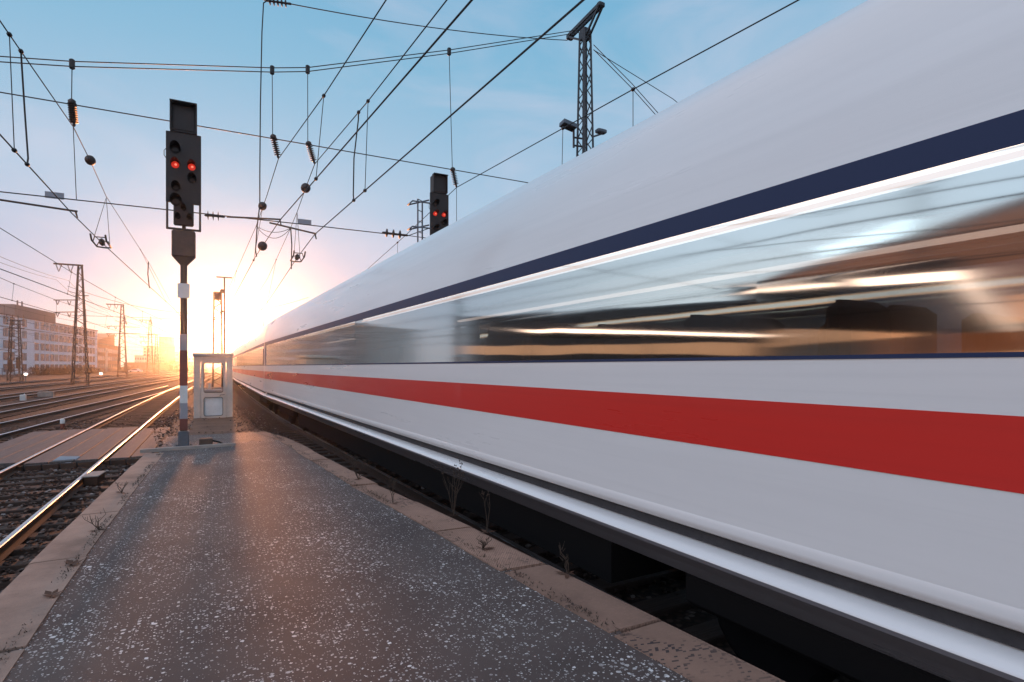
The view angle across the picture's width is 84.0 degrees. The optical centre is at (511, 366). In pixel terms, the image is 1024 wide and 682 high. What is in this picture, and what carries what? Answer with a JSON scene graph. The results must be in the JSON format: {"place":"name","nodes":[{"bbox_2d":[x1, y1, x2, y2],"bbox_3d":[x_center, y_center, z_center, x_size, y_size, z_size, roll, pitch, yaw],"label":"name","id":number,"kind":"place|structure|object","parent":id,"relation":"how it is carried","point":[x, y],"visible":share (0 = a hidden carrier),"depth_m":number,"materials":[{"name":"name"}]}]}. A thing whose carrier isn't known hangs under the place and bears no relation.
{"place":"outdoors","nodes":[
{"label":"outdoors","id":0,"kind":"place"},
{"bbox_2d":[0,300,97,374],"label":"office building","id":1,"kind":"structure","parent":0,"point":[36,353],"depth_m":185.49,"materials":[{"name":"white concrete"}]},
{"bbox_2d":[3,352,7,359],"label":"window","id":2,"kind":"structure","parent":1,"relation":"in","point":[5,354],"depth_m":162.28,"materials":[{"name":"grey glass"}]},
{"bbox_2d":[3,340,7,347],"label":"window","id":3,"kind":"structure","parent":1,"relation":"in","point":[5,342],"depth_m":162.28,"materials":[{"name":"grey glass"}]},
{"bbox_2d":[3,328,7,335],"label":"window","id":4,"kind":"structure","parent":1,"relation":"in","point":[5,333],"depth_m":162.28,"materials":[{"name":"grey glass"}]},
{"bbox_2d":[22,353,26,359],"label":"window","id":5,"kind":"structure","parent":1,"relation":"in","point":[24,355],"depth_m":173.63,"materials":[{"name":"grey glass"}]},
{"bbox_2d":[22,342,26,348],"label":"window","id":6,"kind":"structure","parent":1,"relation":"in","point":[24,344],"depth_m":173.63,"materials":[{"name":"grey glass"}]},
{"bbox_2d":[22,331,26,337],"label":"window","id":7,"kind":"structure","parent":1,"relation":"in","point":[24,335],"depth_m":173.63,"materials":[{"name":"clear glass"}]},
{"bbox_2d":[97,334,120,371],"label":"office building","id":8,"kind":"structure","parent":0,"point":[106,358],"depth_m":274.73,"materials":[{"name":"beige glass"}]},
{"bbox_2d":[134,355,158,361],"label":"apartment building","id":9,"kind":"structure","parent":0,"point":[140,358],"depth_m":420.00,"materials":[{"name":"beige concrete"}]},
{"bbox_2d":[124,362,172,369],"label":"warehouse","id":10,"kind":"structure","parent":0,"point":[140,365],"depth_m":360.00,"materials":[{"name":"brick"}]},
{"bbox_2d":[143,346,158,355],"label":"apartment building","id":11,"kind":"structure","parent":0,"point":[150,350],"depth_m":520.00,"materials":[{"name":"beige concrete"}]},
{"bbox_2d":[159,337,174,369],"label":"tower block","id":12,"kind":"structure","parent":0,"point":[166,355],"depth_m":430.57,"materials":[{"name":"beige glass"}]},
{"bbox_2d":[175,352,188,368],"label":"apartment building","id":13,"kind":"structure","parent":0,"point":[177,357],"depth_m":460.00,"materials":[{"name":"beige concrete"}]},
{"bbox_2d":[122,320,261,347],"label":"span wires","id":14,"kind":"object","parent":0,"point":[179,333],"visible":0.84,"depth_m":111.66,"materials":[{"name":"black metal"}]},
{"bbox_2d":[188,356,206,368],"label":"apartment building","id":15,"kind":"structure","parent":0,"point":[190,359],"depth_m":480.00,"materials":[{"name":"beige glass"}]},
{"bbox_2d":[154,402,261,452],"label":"path","id":16,"kind":"structure","parent":0,"point":[218,425],"depth_m":16.79,"materials":[{"name":"grey concrete"}]},
{"bbox_2d":[192,353,233,417],"bbox_3d":[-10.632,0.669,20.260,1.280,2.280,1.320,0,0,-28],"label":"platform booth","id":17,"kind":"object","parent":16,"relation":"on","point":[212,402],"visible":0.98,"depth_m":19.78,"materials":[{"name":"metal"}]},
{"bbox_2d":[201,361,225,417],"bbox_3d":[-10.353,0.789,19.728,0.780,1.990,0.101,0,0,-28],"label":"door","id":18,"kind":"structure","parent":17,"relation":"in","point":[213,404],"depth_m":19.75,"materials":[{"name":"metal"}]},
{"bbox_2d":[199,437,221,444],"bbox_3d":[-5.460,1.392,10.404,0.460,0.183,0.160,0,0,-28],"label":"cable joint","id":19,"kind":"object","parent":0,"point":[205,441],"visible":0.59,"depth_m":10.29,"materials":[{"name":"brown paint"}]},
{"bbox_2d":[0,367,853,681],"bbox_3d":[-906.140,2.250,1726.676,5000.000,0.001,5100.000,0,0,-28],"label":"ground","id":20,"kind":"structure","parent":0,"point":[686,617],"depth_m":24.20,"materials":[{"name":"brown gravel"}]},
{"bbox_2d":[0,314,24,381],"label":"catenary mast","id":21,"kind":"object","parent":20,"relation":"on","point":[19,362],"visible":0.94,"depth_m":85.70,"materials":[{"name":"brown metal"}]},
{"bbox_2d":[20,393,26,400],"bbox_3d":[-32.238,2.000,37.512,0.300,0.500,0.300,0,0,-28],"label":"marker post","id":22,"kind":"object","parent":20,"relation":"on","point":[23,397],"visible":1,"depth_m":37.41,"materials":[{"name":"white concrete"}]},
{"bbox_2d":[26,365,56,374],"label":"bare bush","id":23,"kind":"object","parent":20,"relation":"on","point":[49,370],"visible":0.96,"depth_m":149.38,"materials":[{"name":"brown plant"}]},
{"bbox_2d":[37,391,53,396],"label":"point motor box","id":24,"kind":"object","parent":20,"relation":"on","point":[46,394],"visible":0.97,"depth_m":41.93,"materials":[{"name":"metal"}]},
{"bbox_2d":[0,367,120,375],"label":"yard fence","id":25,"kind":"object","parent":20,"relation":"on","point":[29,370],"visible":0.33,"depth_m":146.48,"materials":[{"name":"metal"}]},
{"bbox_2d":[52,368,70,374],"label":"bare bush","id":26,"kind":"object","parent":20,"relation":"on","point":[60,371],"visible":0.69,"depth_m":157.96,"materials":[{"name":"brown plant"}]},
{"bbox_2d":[60,419,64,428],"bbox_3d":[-16.212,2.070,20.519,0.150,0.360,0.150,0,0,-28],"label":"track marker","id":27,"kind":"object","parent":20,"relation":"on","point":[62,423],"visible":0.91,"depth_m":20.46,"materials":[{"name":"white"}]},
{"bbox_2d":[56,364,84,373],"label":"bare bush","id":28,"kind":"object","parent":20,"relation":"on","point":[78,371],"visible":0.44,"depth_m":165.25,"materials":[{"name":"brown plant"}]},
{"bbox_2d":[53,263,89,384],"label":"catenary mast","id":29,"kind":"object","parent":20,"relation":"on","point":[84,327],"visible":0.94,"depth_m":69.77,"materials":[{"name":"grey metal"}]},
{"bbox_2d":[0,262,130,328],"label":"feeder wire","id":30,"kind":"object","parent":29,"relation":"attached to","point":[59,282],"visible":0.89,"depth_m":68.47,"materials":[{"name":"black metal"}]},
{"bbox_2d":[67,286,307,336],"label":"span wires","id":31,"kind":"object","parent":29,"relation":"attached to","point":[171,318],"visible":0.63,"depth_m":66.63,"materials":[{"name":"black metal"}]},
{"bbox_2d":[2,305,174,352],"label":"overhead line","id":32,"kind":"object","parent":31,"relation":"hanging from","point":[76,332],"visible":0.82,"depth_m":55.54,"materials":[{"name":"black metal"}]},
{"bbox_2d":[0,228,205,352],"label":"overhead line","id":33,"kind":"object","parent":31,"relation":"hanging from","point":[89,282],"visible":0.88,"depth_m":27.65,"materials":[{"name":"black metal"}]},
{"bbox_2d":[0,427,169,470],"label":"plank crossing","id":34,"kind":"object","parent":20,"relation":"on","point":[91,447],"visible":0.72,"depth_m":14.52,"materials":[{"name":"wood"}]},
{"bbox_2d":[53,456,79,462],"bbox_3d":[-9.912,2.070,12.621,0.400,0.031,0.460,3,8,-16],"label":"steel plate","id":35,"kind":"object","parent":34,"relation":"on","point":[66,457],"visible":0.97,"depth_m":12.71,"materials":[{"name":"grey metal"}]},
{"bbox_2d":[0,371,172,385],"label":"railway track","id":36,"kind":"structure","parent":20,"relation":"on","point":[28,382],"depth_m":90.64,"materials":[{"name":"metal"}]},
{"bbox_2d":[83,367,101,373],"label":"bare bush","id":37,"kind":"object","parent":20,"relation":"on","point":[95,370],"visible":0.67,"depth_m":184.55,"materials":[{"name":"brown plant"}]},
{"bbox_2d":[81,471,105,485],"bbox_3d":[-7.948,2.126,10.818,0.270,0.188,0.560,0,0,-24],"label":"cable box","id":38,"kind":"object","parent":20,"relation":"on","point":[92,478],"visible":0.94,"depth_m":10.62,"materials":[{"name":"concrete"}]},
{"bbox_2d":[0,386,188,443],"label":"railway track","id":39,"kind":"structure","parent":20,"relation":"on","point":[92,410],"depth_m":25.67,"materials":[{"name":"metal"}]},
{"bbox_2d":[0,371,193,391],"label":"railway track","id":40,"kind":"structure","parent":20,"relation":"on","point":[5,389],"depth_m":69.88,"materials":[{"name":"metal"}]},
{"bbox_2d":[0,371,208,402],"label":"railway track","id":41,"kind":"structure","parent":20,"relation":"on","point":[12,397],"depth_m":55.90,"materials":[{"name":"metal"}]},
{"bbox_2d":[0,371,220,587],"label":"railway track","id":42,"kind":"structure","parent":20,"relation":"on","point":[157,407],"depth_m":10.31,"materials":[{"name":"metal"}]},
{"bbox_2d":[0,371,220,418],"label":"railway track","id":43,"kind":"structure","parent":20,"relation":"on","point":[11,410],"depth_m":37.41,"materials":[{"name":"metal"}]},
{"bbox_2d":[106,304,139,376],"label":"catenary mast","id":44,"kind":"object","parent":20,"relation":"on","point":[119,353],"visible":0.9,"depth_m":110.76,"materials":[{"name":"grey metal"}]},
{"bbox_2d":[2,327,136,352],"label":"overhead line","id":45,"kind":"object","parent":44,"relation":"hanging from","point":[52,339],"visible":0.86,"depth_m":87.07,"materials":[{"name":"black metal"}]},
{"bbox_2d":[2,257,138,329],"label":"feeder wire","id":46,"kind":"object","parent":44,"relation":"attached to","point":[60,278],"visible":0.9,"depth_m":60.95,"materials":[{"name":"black metal"}]},
{"bbox_2d":[0,316,149,352],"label":"overhead line","id":47,"kind":"object","parent":44,"relation":"hanging from","point":[63,329],"visible":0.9,"depth_m":68.86,"materials":[{"name":"black metal"}]},
{"bbox_2d":[119,366,136,371],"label":"bare bush","id":48,"kind":"object","parent":20,"relation":"on","point":[123,367],"visible":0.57,"depth_m":228.92,"materials":[{"name":"brown plant"}]},
{"bbox_2d":[128,369,142,372],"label":"parked car","id":49,"kind":"object","parent":20,"relation":"on","point":[135,370],"visible":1,"depth_m":214.21,"materials":[{"name":"white paint"}]},
{"bbox_2d":[140,320,153,374],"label":"catenary mast","id":50,"kind":"object","parent":20,"relation":"on","point":[148,341],"visible":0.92,"depth_m":162.72,"materials":[{"name":"brown metal"}]},
{"bbox_2d":[146,334,159,373],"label":"catenary mast","id":51,"kind":"object","parent":20,"relation":"on","point":[156,344],"visible":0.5,"depth_m":174.78,"materials":[{"name":"brown metal"}]},
{"bbox_2d":[161,361,179,371],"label":"bare bush","id":52,"kind":"object","parent":20,"relation":"on","point":[174,367],"visible":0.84,"depth_m":249.16,"materials":[{"name":"yellow plant"}]},
{"bbox_2d":[188,362,200,371],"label":"bare bush","id":53,"kind":"object","parent":20,"relation":"on","point":[192,368],"visible":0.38,"depth_m":259.36,"materials":[{"name":"yellow plant"}]},
{"bbox_2d":[212,291,222,386],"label":"catenary mast","id":54,"kind":"object","parent":20,"relation":"on","point":[217,296],"visible":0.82,"depth_m":63.60,"materials":[{"name":"metal"}]},
{"bbox_2d":[216,276,232,352],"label":"lamp post","id":55,"kind":"object","parent":20,"relation":"on","point":[222,311],"visible":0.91,"depth_m":49.02,"materials":[{"name":"grey metal"}]},
{"bbox_2d":[0,405,685,599],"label":"gravel","id":56,"kind":"structure","parent":20,"relation":"on","point":[46,529],"depth_m":10.10,"materials":[{"name":"gravel"}]},
{"bbox_2d":[407,172,448,241],"bbox_3d":[-2.336,-1.562,15.907,1.142,7.625,0.512,0,0,-13],"label":"railway signal","id":57,"kind":"object","parent":20,"relation":"on","point":[439,208],"visible":0.49,"depth_m":15.95,"materials":[{"name":"brown paint"}]},
{"bbox_2d":[233,382,726,645],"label":"railway track","id":58,"kind":"structure","parent":20,"relation":"on","point":[710,632],"depth_m":7.95,"materials":[{"name":"black metal"}]},
{"bbox_2d":[232,0,1023,681],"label":"passenger train","id":59,"kind":"object","parent":58,"relation":"on","point":[742,348],"visible":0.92,"depth_m":3.03,"materials":[{"name":"white metal"}]},
{"bbox_2d":[559,1,606,156],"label":"lattice mast","id":60,"kind":"object","parent":20,"relation":"on","point":[585,35],"visible":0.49,"depth_m":18.66,"materials":[{"name":"metal"}]},
{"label":"platform base","id":61,"kind":"structure","parent":20,"relation":"on","visible":0},
{"bbox_2d":[0,453,162,681],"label":"kerb","id":62,"kind":"structure","parent":61,"relation":"on","point":[23,600],"depth_m":3.99,"materials":[{"name":"concrete"}]},
{"bbox_2d":[43,589,62,596],"bbox_3d":[-2.885,1.417,3.563,0.124,0.026,0.092,0,0,23],"label":"dry leaf","id":63,"kind":"object","parent":62,"relation":"on","point":[47,593],"visible":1,"depth_m":3.57,"materials":[{"name":"brown plant"}]},
{"bbox_2d":[64,559,83,564],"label":"dry leaf","id":64,"kind":"object","parent":62,"relation":"on","point":[70,562],"visible":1,"depth_m":4.13,"materials":[{"name":"brown plant"}]},
{"bbox_2d":[82,508,108,530],"bbox_3d":[-3.626,1.356,4.999,0.149,0.172,0.208,0,0,12],"label":"dry weed","id":65,"kind":"object","parent":62,"relation":"on","point":[97,527],"visible":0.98,"depth_m":4.99,"materials":[{"name":"brown plant"}]},
{"bbox_2d":[116,482,127,493],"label":"dry weed","id":66,"kind":"object","parent":62,"relation":"on","point":[121,491],"visible":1,"depth_m":6.47,"materials":[{"name":"brown plant"}]},
{"bbox_2d":[4,432,691,681],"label":"platform","id":67,"kind":"structure","parent":61,"relation":"on","point":[248,557],"depth_m":3.51,"materials":[{"name":"grey concrete"}]},
{"bbox_2d":[164,98,200,446],"bbox_3d":[-5.866,-1.607,10.132,0.579,6.135,0.445,0,0,-28],"label":"railway signal","id":68,"kind":"object","parent":67,"relation":"on","point":[183,167],"visible":0.98,"depth_m":10.13,"materials":[{"name":"brown paint"}]},
{"bbox_2d":[140,443,234,452],"bbox_3d":[-5.669,1.425,9.995,1.452,0.070,0.100,0,0,-30],"label":"kerb board","id":69,"kind":"object","parent":67,"relation":"on","point":[148,450],"visible":1,"depth_m":9.94,"materials":[{"name":"concrete"}]},
{"bbox_2d":[0,434,629,661],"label":"dead grass","id":70,"kind":"structure","parent":67,"relation":"on","point":[149,466],"depth_m":4.24,"materials":[{"name":"brown plant"}]},
{"bbox_2d":[257,431,784,681],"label":"kerb","id":71,"kind":"structure","parent":61,"relation":"on","point":[685,654],"depth_m":3.50,"materials":[{"name":"concrete"}]},
{"bbox_2d":[349,454,371,479],"bbox_3d":[-1.965,1.282,7.204,0.273,0.322,0.284,0,0,14],"label":"dry weed","id":72,"kind":"object","parent":71,"relation":"on","point":[354,469],"visible":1,"depth_m":7.23,"materials":[{"name":"brown plant"}]},
{"bbox_2d":[388,478,400,503],"bbox_3d":[-1.249,1.302,5.979,0.156,0.279,0.130,0,0,14],"label":"dry weed","id":73,"kind":"object","parent":71,"relation":"on","point":[394,483],"visible":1,"depth_m":5.98,"materials":[{"name":"brown plant"}]},
{"bbox_2d":[441,460,464,515],"bbox_3d":[-0.565,1.181,5.476,0.212,0.526,0.272,0,0,-13],"label":"dry weed","id":74,"kind":"object","parent":71,"relation":"on","point":[455,491],"visible":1,"depth_m":5.50,"materials":[{"name":"brown plant"}]},
{"bbox_2d":[476,535,494,548],"bbox_3d":[-0.212,1.380,4.469,0.167,0.122,0.124,0,0,11],"label":"dry weed","id":75,"kind":"object","parent":71,"relation":"on","point":[483,543],"visible":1,"depth_m":4.46,"materials":[{"name":"brown plant"}]},
{"bbox_2d":[479,491,492,532],"bbox_3d":[-0.229,1.255,4.914,0.156,0.367,0.122,0,0,25],"label":"dry weed","id":76,"kind":"object","parent":71,"relation":"on","point":[484,531],"visible":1,"depth_m":4.92,"materials":[{"name":"brown plant"}]},
{"bbox_2d":[557,541,572,577],"bbox_3d":[0.374,1.332,3.941,0.131,0.217,0.158,0,0,-28],"label":"dry weed","id":77,"kind":"object","parent":71,"relation":"on","point":[567,571],"visible":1,"depth_m":3.94,"materials":[{"name":"brown plant"}]},
{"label":"platform canopy","id":78,"kind":"object","parent":20,"relation":"on","visible":0},
{"bbox_2d":[0,0,676,256],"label":"span wires","id":79,"kind":"object","parent":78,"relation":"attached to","point":[72,110],"visible":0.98,"depth_m":14.35,"materials":[{"name":"black metal"}]},
{"bbox_2d":[0,20,198,346],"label":"overhead line","id":80,"kind":"object","parent":79,"relation":"hanging from","point":[89,159],"visible":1,"depth_m":12.06,"materials":[{"name":"black metal"}]},
{"bbox_2d":[1,278,201,352],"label":"overhead line","id":81,"kind":"object","parent":79,"relation":"hanging from","point":[78,307],"visible":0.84,"depth_m":37.35,"materials":[{"name":"black metal"}]},
{"bbox_2d":[204,0,472,343],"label":"overhead line","id":82,"kind":"object","parent":79,"relation":"hanging from","point":[262,245],"visible":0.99,"depth_m":10.78,"materials":[{"name":"black metal"}]},
{"bbox_2d":[233,0,584,336],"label":"overhead line","id":83,"kind":"object","parent":79,"relation":"hanging from","point":[304,186],"visible":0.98,"depth_m":11.12,"materials":[{"name":"black metal"}]},
{"bbox_2d":[255,0,798,329],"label":"overhead line","id":84,"kind":"object","parent":79,"relation":"hanging from","point":[632,90],"visible":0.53,"depth_m":11.23,"materials":[{"name":"black metal"}]},
{"bbox_2d":[0,0,866,366],"label":"sky","id":85,"kind":"structure","parent":0,"point":[526,103],"materials":[{"name":"blue"}]}
]}

